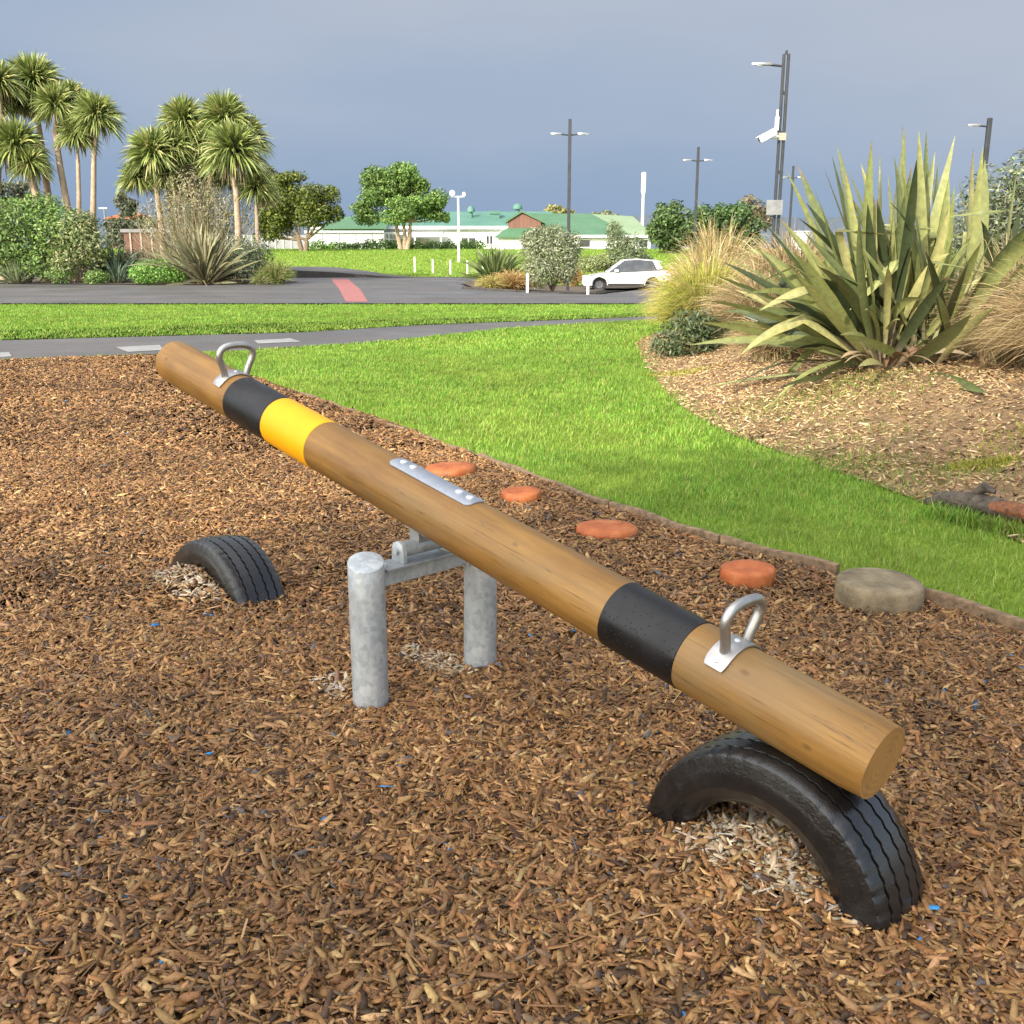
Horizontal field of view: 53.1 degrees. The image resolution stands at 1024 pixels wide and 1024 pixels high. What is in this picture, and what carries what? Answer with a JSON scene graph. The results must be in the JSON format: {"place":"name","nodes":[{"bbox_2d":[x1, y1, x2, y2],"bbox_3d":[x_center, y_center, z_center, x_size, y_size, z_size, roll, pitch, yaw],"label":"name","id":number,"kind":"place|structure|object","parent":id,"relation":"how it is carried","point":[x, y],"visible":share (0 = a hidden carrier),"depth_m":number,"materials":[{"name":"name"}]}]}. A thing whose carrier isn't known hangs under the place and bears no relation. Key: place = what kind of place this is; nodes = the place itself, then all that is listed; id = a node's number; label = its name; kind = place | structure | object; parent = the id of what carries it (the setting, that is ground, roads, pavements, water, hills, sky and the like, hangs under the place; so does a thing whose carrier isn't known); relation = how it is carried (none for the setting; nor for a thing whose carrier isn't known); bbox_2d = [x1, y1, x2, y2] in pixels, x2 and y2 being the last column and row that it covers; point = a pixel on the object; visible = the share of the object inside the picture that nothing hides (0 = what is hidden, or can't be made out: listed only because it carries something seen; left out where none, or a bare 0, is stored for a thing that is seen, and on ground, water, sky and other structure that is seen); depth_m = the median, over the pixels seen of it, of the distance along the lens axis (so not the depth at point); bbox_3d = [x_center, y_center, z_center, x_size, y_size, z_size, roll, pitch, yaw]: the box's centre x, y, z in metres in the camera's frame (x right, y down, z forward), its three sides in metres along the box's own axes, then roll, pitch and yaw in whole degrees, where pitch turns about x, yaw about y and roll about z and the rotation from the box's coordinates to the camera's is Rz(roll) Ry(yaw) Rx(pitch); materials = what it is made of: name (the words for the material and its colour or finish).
{"place":"outdoors","nodes":[
{"label":"outdoors","id":0,"kind":"place"},
{"bbox_2d":[0,277,297,283],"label":"planting bed","id":1,"kind":"object","parent":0,"point":[50,282],"visible":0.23,"depth_m":47.81,"materials":[{"name":"soil"}]},
{"bbox_2d":[0,57,29,280],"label":"cabbage tree","id":2,"kind":"object","parent":1,"relation":"on","point":[9,82],"visible":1,"depth_m":47.64,"materials":[{"name":"green plant"}]},
{"bbox_2d":[0,254,44,283],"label":"flax plant","id":3,"kind":"object","parent":1,"relation":"on","point":[13,278],"visible":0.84,"depth_m":46.47,"materials":[{"name":"green plant"}]},
{"bbox_2d":[0,114,57,280],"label":"cabbage tree","id":4,"kind":"object","parent":1,"relation":"on","point":[23,152],"visible":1,"depth_m":47.76,"materials":[{"name":"green plant"}]},
{"bbox_2d":[3,50,66,279],"bbox_3d":[-23.201,-16.792,50.183,4.124,10.958,3.691,0,14,0],"label":"cabbage tree","id":5,"kind":"object","parent":1,"relation":"on","point":[32,71],"visible":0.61,"depth_m":48.70,"materials":[{"name":"green plant"}]},
{"bbox_2d":[0,191,90,282],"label":"leafy shrub","id":6,"kind":"object","parent":1,"relation":"on","point":[13,217],"visible":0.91,"depth_m":46.58,"materials":[{"name":"green plant"}]},
{"bbox_2d":[26,77,88,280],"bbox_3d":[-21.550,-15.947,49.481,2.919,9.668,3.236,0,14,0],"label":"cabbage tree","id":7,"kind":"object","parent":1,"relation":"on","point":[56,99],"visible":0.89,"depth_m":48.25,"materials":[{"name":"green plant"}]},
{"bbox_2d":[51,113,102,278],"bbox_3d":[-20.656,-15.056,49.329,2.426,8.018,2.398,0,14,0],"label":"cabbage tree","id":8,"kind":"object","parent":1,"relation":"on","point":[78,142],"visible":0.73,"depth_m":48.38,"materials":[{"name":"green plant"}]},
{"bbox_2d":[44,266,109,283],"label":"ground cover shrub","id":9,"kind":"object","parent":1,"relation":"on","point":[59,276],"visible":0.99,"depth_m":46.23,"materials":[{"name":"green plant"}]},
{"bbox_2d":[46,208,112,282],"bbox_3d":[-19.792,-12.114,46.933,2.950,3.528,2.790,0,14,0],"label":"leafy shrub","id":10,"kind":"object","parent":1,"relation":"on","point":[92,247],"visible":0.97,"depth_m":46.52,"materials":[{"name":"green plant"}]},
{"bbox_2d":[63,87,129,278],"bbox_3d":[-19.621,-15.594,49.153,3.130,9.146,3.207,0,14,0],"label":"cabbage tree","id":11,"kind":"object","parent":1,"relation":"on","point":[95,112],"visible":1,"depth_m":47.98,"materials":[{"name":"green plant"}]},
{"bbox_2d":[92,257,129,282],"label":"flax plant","id":12,"kind":"object","parent":1,"relation":"on","point":[114,273],"visible":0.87,"depth_m":46.68,"materials":[{"name":"green plant"}]},
{"bbox_2d":[77,236,153,283],"bbox_3d":[-18.768,-11.818,47.981,3.572,2.284,3.762,-8,17,-29],"label":"flax plant","id":13,"kind":"object","parent":1,"relation":"on","point":[118,259],"visible":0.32,"depth_m":47.85,"materials":[{"name":"green plant"}]},
{"bbox_2d":[107,247,170,279],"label":"dark shrub","id":14,"kind":"object","parent":1,"relation":"on","point":[137,257],"visible":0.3,"depth_m":48.97,"materials":[{"name":"green plant"}]},
{"bbox_2d":[112,120,200,259],"bbox_3d":[-16.497,-14.534,48.216,4.303,7.558,3.243,-5,15,-18],"label":"cabbage tree","id":15,"kind":"object","parent":1,"relation":"on","point":[153,154],"visible":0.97,"depth_m":47.43,"materials":[{"name":"green plant"}]},
{"bbox_2d":[126,257,187,284],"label":"mound shrub","id":16,"kind":"object","parent":1,"relation":"on","point":[150,275],"visible":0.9,"depth_m":45.49,"materials":[{"name":"green plant"}]},
{"bbox_2d":[153,92,204,231],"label":"cabbage tree","id":17,"kind":"object","parent":1,"relation":"on","point":[180,111],"visible":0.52,"depth_m":47.84,"materials":[{"name":"green plant"}]},
{"bbox_2d":[80,159,303,281],"bbox_3d":[-14.787,-13.725,48.299,9.790,5.584,5.887,0,14,0],"label":"twiggy bush","id":18,"kind":"object","parent":1,"relation":"on","point":[194,202],"visible":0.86,"depth_m":47.87,"materials":[{"name":"plant"}]},
{"bbox_2d":[125,224,270,285],"bbox_3d":[-13.866,-11.552,46.215,6.251,2.989,6.890,0,14,0],"label":"flax plant","id":19,"kind":"object","parent":1,"relation":"on","point":[199,261],"visible":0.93,"depth_m":45.60,"materials":[{"name":"green plant"}]},
{"bbox_2d":[159,158,241,246],"bbox_3d":[-15.176,-14.621,50.165,4.598,6.760,2.906,0,14,0],"label":"cabbage tree","id":20,"kind":"object","parent":1,"relation":"on","point":[219,179],"visible":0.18,"depth_m":49.45,"materials":[{"name":"green plant"}]},
{"bbox_2d":[179,87,276,227],"bbox_3d":[-13.571,-15.443,48.863,4.779,8.999,3.708,0,14,0],"label":"cabbage tree","id":21,"kind":"object","parent":1,"relation":"on","point":[218,106],"visible":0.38,"depth_m":47.64,"materials":[{"name":"green plant"}]},
{"bbox_2d":[195,115,274,281],"bbox_3d":[-12.650,-14.216,46.923,3.588,7.584,3.550,0,14,0],"label":"cabbage tree","id":22,"kind":"object","parent":1,"relation":"on","point":[235,145],"visible":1,"depth_m":45.93,"materials":[{"name":"green plant"}]},
{"bbox_2d":[225,231,275,281],"bbox_3d":[-12.223,-11.571,46.869,2.726,2.506,2.473,6,16,23],"label":"grey shrub","id":23,"kind":"object","parent":1,"relation":"on","point":[255,265],"visible":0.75,"depth_m":46.56,"materials":[{"name":"green plant"}]},
{"bbox_2d":[230,167,282,272],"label":"cabbage tree","id":24,"kind":"object","parent":1,"relation":"on","point":[263,191],"visible":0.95,"depth_m":47.13,"materials":[{"name":"green plant"}]},
{"bbox_2d":[249,274,274,284],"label":"tussock grass","id":25,"kind":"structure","parent":1,"relation":"on","point":[259,278],"depth_m":45.92,"materials":[{"name":"plant"}]},
{"bbox_2d":[254,256,297,283],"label":"tussock grass","id":26,"kind":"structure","parent":1,"relation":"on","point":[279,274],"depth_m":46.27,"materials":[{"name":"plant"}]},
{"bbox_2d":[0,313,655,358],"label":"path","id":27,"kind":"structure","parent":0,"point":[48,347],"depth_m":18.58,"materials":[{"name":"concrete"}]},
{"bbox_2d":[117,345,161,351],"bbox_3d":[-5.926,-2.634,16.476,0.712,0.001,0.984,-8,17,-29],"label":"paver panel","id":28,"kind":"object","parent":27,"relation":"on","point":[141,348],"visible":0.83,"depth_m":16.44,"materials":[{"name":"concrete"}]},
{"bbox_2d":[245,266,410,276],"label":"path","id":29,"kind":"structure","parent":0,"point":[336,269],"depth_m":61.31,"materials":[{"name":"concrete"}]},
{"bbox_2d":[0,278,661,302],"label":"road","id":30,"kind":"structure","parent":0,"point":[387,290],"depth_m":36.45,"materials":[{"name":"grey asphalt"}]},
{"bbox_2d":[331,279,367,301],"bbox_3d":[-6.855,-9.357,42.597,0.891,0.001,25.382,-3,15,-10],"label":"red crossing marking","id":31,"kind":"object","parent":30,"relation":"on","point":[350,291],"visible":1,"depth_m":38.05,"materials":[{"name":"paint"}]},
{"bbox_2d":[462,286,606,293],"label":"kerb","id":32,"kind":"structure","parent":30,"relation":"on","point":[484,289],"depth_m":40.78,"materials":[{"name":"concrete"}]},
{"bbox_2d":[581,259,670,289],"bbox_3d":[5.721,-11.966,51.645,4.442,1.567,2.005,0,14,2],"label":"parked car","id":33,"kind":"object","parent":30,"relation":"on","point":[626,272],"visible":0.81,"depth_m":50.87,"materials":[{"name":"white paint"}]},
{"bbox_2d":[0,249,1023,697],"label":"lawn","id":34,"kind":"structure","parent":0,"point":[930,577],"depth_m":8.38,"materials":[{"name":"green plant"}]},
{"bbox_2d":[1,179,42,241],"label":"tree","id":35,"kind":"object","parent":34,"relation":"on","point":[15,187],"visible":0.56,"depth_m":66.45,"materials":[{"name":"green plant"}]},
{"bbox_2d":[112,191,138,248],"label":"tree","id":36,"kind":"object","parent":34,"relation":"on","point":[123,205],"visible":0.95,"depth_m":114.67,"materials":[{"name":"green plant"}]},
{"bbox_2d":[100,216,157,249],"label":"grey shrub","id":37,"kind":"object","parent":34,"relation":"on","point":[115,229],"visible":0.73,"depth_m":63.33,"materials":[{"name":"green plant"}]},
{"bbox_2d":[120,229,213,256],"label":"timber wall","id":38,"kind":"structure","parent":34,"relation":"on","point":[127,234],"depth_m":59.92,"materials":[{"name":"wood"}]},
{"bbox_2d":[17,270,415,277],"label":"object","id":39,"kind":"structure","parent":34,"relation":"on","point":[311,274],"depth_m":57.13,"materials":[{"name":"stone"}]},
{"bbox_2d":[225,235,305,248],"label":"grey fence","id":40,"kind":"object","parent":34,"relation":"on","point":[286,244],"visible":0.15,"depth_m":104.45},
{"bbox_2d":[251,170,345,250],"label":"tree","id":41,"kind":"object","parent":34,"relation":"on","point":[310,208],"visible":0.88,"depth_m":87.46,"materials":[{"name":"green plant"}]},
{"bbox_2d":[304,217,388,248],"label":"white shed","id":42,"kind":"structure","parent":34,"relation":"on","point":[347,227],"depth_m":103.32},
{"bbox_2d":[309,238,485,248],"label":"hedge","id":43,"kind":"object","parent":34,"relation":"on","point":[447,244],"visible":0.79,"depth_m":97.55,"materials":[{"name":"green plant"}]},
{"bbox_2d":[349,160,450,249],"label":"tree","id":44,"kind":"object","parent":34,"relation":"on","point":[398,189],"visible":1,"depth_m":91.89,"materials":[{"name":"green plant"}]},
{"bbox_2d":[386,232,443,248],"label":"veranda","id":45,"kind":"object","parent":34,"relation":"on","point":[422,233],"visible":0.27,"depth_m":105.05,"materials":[{"name":"white paint"}]},
{"bbox_2d":[311,206,552,248],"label":"white building","id":46,"kind":"structure","parent":34,"relation":"on","point":[488,227],"depth_m":108.21,"materials":[{"name":"paint"}]},
{"bbox_2d":[449,190,465,261],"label":"floodlight pole","id":47,"kind":"object","parent":34,"relation":"on","point":[452,193],"visible":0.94,"depth_m":74.01,"materials":[{"name":"white metal"}]},
{"bbox_2d":[27,248,964,284],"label":"lawn grass","id":48,"kind":"structure","parent":34,"relation":"on","point":[340,251],"depth_m":79.36,"materials":[{"name":"green plant"}]},
{"bbox_2d":[544,204,575,213],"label":"tree","id":49,"kind":"object","parent":34,"relation":"on","point":[559,209],"visible":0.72,"depth_m":129.08,"materials":[{"name":"green plant"}]},
{"bbox_2d":[551,119,588,290],"bbox_3d":[2.662,-14.153,47.989,1.750,8.016,0.230,0,14,0],"label":"street lamp","id":50,"kind":"object","parent":34,"relation":"on","point":[569,134],"visible":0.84,"depth_m":47.48,"materials":[{"name":"metal"}]},
{"bbox_2d":[495,203,649,248],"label":"green roofed building","id":51,"kind":"structure","parent":34,"relation":"on","point":[590,229],"depth_m":98.40,"materials":[{"name":"white paint"}]},
{"bbox_2d":[645,199,702,252],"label":"tree","id":52,"kind":"object","parent":34,"relation":"on","point":[664,230],"visible":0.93,"depth_m":84.01,"materials":[{"name":"green plant"}]},
{"bbox_2d":[683,147,712,248],"bbox_3d":[11.026,-17.715,61.529,1.750,7.978,0.230,0,14,0],"label":"street lamp","id":53,"kind":"object","parent":34,"relation":"on","point":[697,161],"visible":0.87,"depth_m":61.02,"materials":[{"name":"metal"}]},
{"bbox_2d":[689,198,765,252],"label":"tree","id":54,"kind":"object","parent":34,"relation":"on","point":[724,215],"visible":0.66,"depth_m":76.33,"materials":[{"name":"green plant"}]},
{"bbox_2d":[736,193,772,249],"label":"tree","id":55,"kind":"object","parent":34,"relation":"on","point":[759,211],"visible":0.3,"depth_m":93.51,"materials":[{"name":"green plant"}]},
{"bbox_2d":[752,50,789,253],"bbox_3d":[7.857,-10.289,31.947,1.138,7.600,0.230,0,14,0],"label":"street lamp","id":56,"kind":"object","parent":34,"relation":"on","point":[777,170],"visible":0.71,"depth_m":31.49,"materials":[{"name":"metal"}]},
{"bbox_2d":[756,127,785,142],"bbox_3d":[7.956,-11.546,31.385,0.963,0.446,0.335,0,14,0],"label":"security camera","id":57,"kind":"object","parent":56,"relation":"attached to","point":[769,134],"visible":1,"depth_m":31.28,"materials":[{"name":"white paint"}]},
{"bbox_2d":[766,200,782,214],"bbox_3d":[8.188,-9.502,31.957,0.502,0.449,0.090,0,14,0],"label":"sign","id":58,"kind":"object","parent":56,"relation":"attached to","point":[774,207],"visible":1,"depth_m":31.91,"materials":[{"name":"white metal"}]},
{"bbox_2d":[783,166,800,258],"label":"street lamp","id":59,"kind":"object","parent":34,"relation":"on","point":[791,197],"visible":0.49,"depth_m":76.55,"materials":[{"name":"metal"}]},
{"bbox_2d":[923,481,1023,524],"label":"fallen log","id":60,"kind":"object","parent":34,"relation":"on","point":[976,499],"visible":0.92,"depth_m":5.97,"materials":[{"name":"wood"}]},
{"bbox_2d":[967,118,992,168],"bbox_3d":[18.901,-12.415,42.241,0.970,7.212,0.230,0,14,0],"label":"street lamp","id":61,"kind":"object","parent":34,"relation":"on","point":[988,125],"visible":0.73,"depth_m":41.47,"materials":[{"name":"metal"}]},
{"bbox_2d":[0,354,1023,1023],"bbox_3d":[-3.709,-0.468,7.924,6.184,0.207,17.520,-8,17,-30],"label":"wood chips","id":62,"kind":"object","parent":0,"point":[552,746],"visible":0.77,"depth_m":3.04,"materials":[{"name":"brown wood"}]},
{"bbox_2d":[171,535,284,609],"bbox_3d":[-1.365,0.509,4.889,0.298,0.800,0.798,-13,19,-42],"label":"tyre","id":63,"kind":"object","parent":62,"relation":"on","point":[240,569],"visible":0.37,"depth_m":4.66,"materials":[{"name":"rubber"}]},
{"bbox_2d":[299,392,478,455],"bbox_3d":[-1.304,-0.838,9.666,0.031,0.131,4.239,-8,16,-29],"label":"edging board","id":64,"kind":"object","parent":62,"relation":"on","point":[393,425],"visible":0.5,"depth_m":9.27,"materials":[{"name":"brown wood"}]},
{"bbox_2d":[426,461,475,476],"bbox_3d":[-0.439,-0.232,7.340,0.364,0.220,0.357,0,14,0],"label":"stepping stump","id":65,"kind":"object","parent":62,"relation":"on","point":[456,468],"visible":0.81,"depth_m":7.24,"materials":[{"name":"rubber"}]},
{"bbox_2d":[501,486,540,504],"bbox_3d":[0.058,-0.035,6.550,0.262,0.231,0.264,0,14,0],"label":"stepping stump","id":66,"kind":"object","parent":62,"relation":"on","point":[519,494],"visible":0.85,"depth_m":6.46,"materials":[{"name":"rubber"}]},
{"bbox_2d":[156,341,904,798],"bbox_3d":[-0.340,0.205,3.690,0.642,1.475,3.622,-13,19,-42],"label":"seesaw","id":67,"kind":"object","parent":62,"relation":"on","point":[822,729],"visible":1,"depth_m":3.17,"materials":[{"name":"wood"}]},
{"bbox_2d":[479,453,610,505],"bbox_3d":[0.182,-0.194,7.119,0.031,0.146,1.776,-8,16,-28],"label":"edging board","id":68,"kind":"object","parent":62,"relation":"on","point":[598,500],"visible":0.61,"depth_m":6.92,"materials":[{"name":"brown wood"}]},
{"bbox_2d":[576,519,638,539],"bbox_3d":[0.532,0.172,5.772,0.355,0.215,0.341,0,14,0],"label":"stepping stump","id":69,"kind":"object","parent":62,"relation":"on","point":[604,529],"visible":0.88,"depth_m":5.67,"materials":[{"name":"rubber"}]},
{"bbox_2d":[609,501,720,544],"bbox_3d":[0.869,0.098,5.959,0.031,0.155,0.961,-9,17,-31],"label":"edging board","id":70,"kind":"object","parent":62,"relation":"on","point":[705,534],"visible":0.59,"depth_m":5.87,"materials":[{"name":"brown wood"}]},
{"bbox_2d":[720,559,775,590],"bbox_3d":[1.128,0.374,4.913,0.263,0.250,0.254,0,14,0],"label":"stepping stump","id":71,"kind":"object","parent":62,"relation":"on","point":[750,573],"visible":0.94,"depth_m":4.82,"materials":[{"name":"wood"}]},
{"bbox_2d":[720,534,839,575],"bbox_3d":[1.367,0.264,5.296,0.033,0.162,0.705,-12,19,-40],"label":"edging board","id":72,"kind":"object","parent":62,"relation":"on","point":[817,562],"visible":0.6,"depth_m":5.23,"materials":[{"name":"brown wood"}]},
{"bbox_2d":[647,728,923,935],"bbox_3d":[0.700,0.949,2.725,0.266,0.739,0.738,-13,19,-42],"label":"tyre","id":73,"kind":"object","parent":62,"relation":"on","point":[862,851],"visible":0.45,"depth_m":2.49,"materials":[{"name":"rubber"}]},
{"bbox_2d":[834,568,924,613],"bbox_3d":[1.650,0.431,4.628,0.378,0.281,0.382,0,14,0],"label":"wooden stump","id":74,"kind":"object","parent":62,"relation":"on","point":[876,590],"visible":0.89,"depth_m":4.50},
{"bbox_2d":[924,587,1023,631],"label":"edging board","id":75,"kind":"object","parent":62,"relation":"on","point":[945,600],"visible":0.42,"depth_m":4.42,"materials":[{"name":"brown wood"}]},
{"bbox_2d":[0,0,1023,227],"label":"sky","id":76,"kind":"structure","parent":0,"point":[471,93],"materials":[{"name":"blue"}]},
{"bbox_2d":[23,212,1021,248],"bbox_3d":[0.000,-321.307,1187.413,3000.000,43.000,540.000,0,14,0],"label":"hills","id":77,"kind":"structure","parent":0,"point":[838,223],"depth_m":1015.55,"materials":[{"name":"green plant"}]},
{"bbox_2d":[461,280,643,292],"bbox_3d":[5.800,-10.805,49.053,16.400,0.438,16.600,0,14,0],"label":"shrub bed","id":78,"kind":"object","parent":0,"point":[578,288],"visible":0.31,"depth_m":50.44,"materials":[{"name":"soil"}]},
{"bbox_2d":[475,271,508,288],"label":"tussock grass","id":79,"kind":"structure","parent":78,"relation":"on","point":[489,282],"depth_m":43.18,"materials":[{"name":"plant"}]},
{"bbox_2d":[455,242,543,286],"bbox_3d":[-0.697,-11.635,48.178,4.068,2.246,4.043,-6,16,-24],"label":"flax plant","id":80,"kind":"object","parent":78,"relation":"on","point":[491,263],"visible":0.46,"depth_m":47.75,"materials":[{"name":"green plant"}]},
{"bbox_2d":[493,265,548,289],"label":"tussock grass","id":81,"kind":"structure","parent":78,"relation":"on","point":[516,281],"depth_m":43.43,"materials":[{"name":"plant"}]},
{"bbox_2d":[518,221,584,291],"bbox_3d":[1.679,-10.764,43.138,2.979,3.019,2.825,0,14,0],"label":"silver bush","id":82,"kind":"object","parent":78,"relation":"on","point":[544,263],"visible":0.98,"depth_m":42.72,"materials":[{"name":"green plant"}]},
{"bbox_2d":[576,252,614,273],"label":"hedge shrub","id":83,"kind":"object","parent":78,"relation":"on","point":[597,262],"visible":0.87,"depth_m":54.34,"materials":[{"name":"green plant"}]},
{"bbox_2d":[603,219,654,268],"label":"silver bush","id":84,"kind":"object","parent":78,"relation":"on","point":[630,251],"visible":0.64,"depth_m":54.88,"materials":[{"name":"green plant"}]},
{"bbox_2d":[656,200,766,284],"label":"tussock grass","id":85,"kind":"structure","parent":0,"point":[707,240],"depth_m":19.75,"materials":[{"name":"plant"}]},
{"bbox_2d":[635,330,1023,542],"bbox_3d":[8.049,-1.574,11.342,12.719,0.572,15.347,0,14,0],"label":"mulch","id":86,"kind":"object","parent":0,"point":[955,368],"visible":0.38,"depth_m":9.00,"materials":[{"name":"brown wood"}]},
{"bbox_2d":[649,303,741,357],"bbox_3d":[2.736,-2.586,14.838,1.400,0.906,1.012,-7,16,-26],"label":"shrub","id":87,"kind":"object","parent":86,"relation":"on","point":[690,331],"visible":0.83,"depth_m":14.63,"materials":[{"name":"green plant"}]},
{"bbox_2d":[634,234,760,339],"bbox_3d":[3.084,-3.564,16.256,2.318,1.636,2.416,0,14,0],"label":"tussock grass","id":88,"kind":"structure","parent":86,"relation":"on","point":[681,293],"depth_m":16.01,"materials":[{"name":"plant"}]},
{"bbox_2d":[684,246,796,334],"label":"tussock grass","id":89,"kind":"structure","parent":86,"relation":"on","point":[729,298],"depth_m":14.71,"materials":[{"name":"plant"}]},
{"bbox_2d":[714,303,820,362],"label":"tussock grass","id":90,"kind":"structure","parent":86,"relation":"on","point":[766,353],"depth_m":12.28,"materials":[{"name":"plant"}]},
{"bbox_2d":[715,216,849,281],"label":"tussock grass","id":91,"kind":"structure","parent":86,"relation":"on","point":[777,253],"depth_m":16.86,"materials":[{"name":"plant"}]},
{"bbox_2d":[692,125,1023,405],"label":"flax plant","id":92,"kind":"object","parent":86,"relation":"on","point":[870,303],"visible":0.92,"depth_m":9.93,"materials":[{"name":"green plant"}]},
{"bbox_2d":[920,227,1023,371],"bbox_3d":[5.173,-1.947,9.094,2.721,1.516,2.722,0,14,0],"label":"tussock grass","id":93,"kind":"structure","parent":86,"relation":"on","point":[1004,323],"depth_m":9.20,"materials":[{"name":"plant"}]},
{"bbox_2d":[930,153,1023,350],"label":"flax plant","id":94,"kind":"object","parent":86,"relation":"on","point":[983,233],"visible":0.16,"depth_m":10.94,"materials":[{"name":"green plant"}]},
{"bbox_2d":[950,148,1023,280],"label":"olive bush","id":95,"kind":"object","parent":86,"relation":"on","point":[1001,202],"visible":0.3,"depth_m":16.36,"materials":[{"name":"green plant"}]},
{"label":"ground","id":96,"kind":"structure","parent":0,"visible":0},
{"bbox_2d":[641,172,645,225],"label":"mast","id":97,"kind":"object","parent":96,"relation":"on","point":[643,183],"visible":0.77,"depth_m":143.17,"materials":[{"name":"white metal"}]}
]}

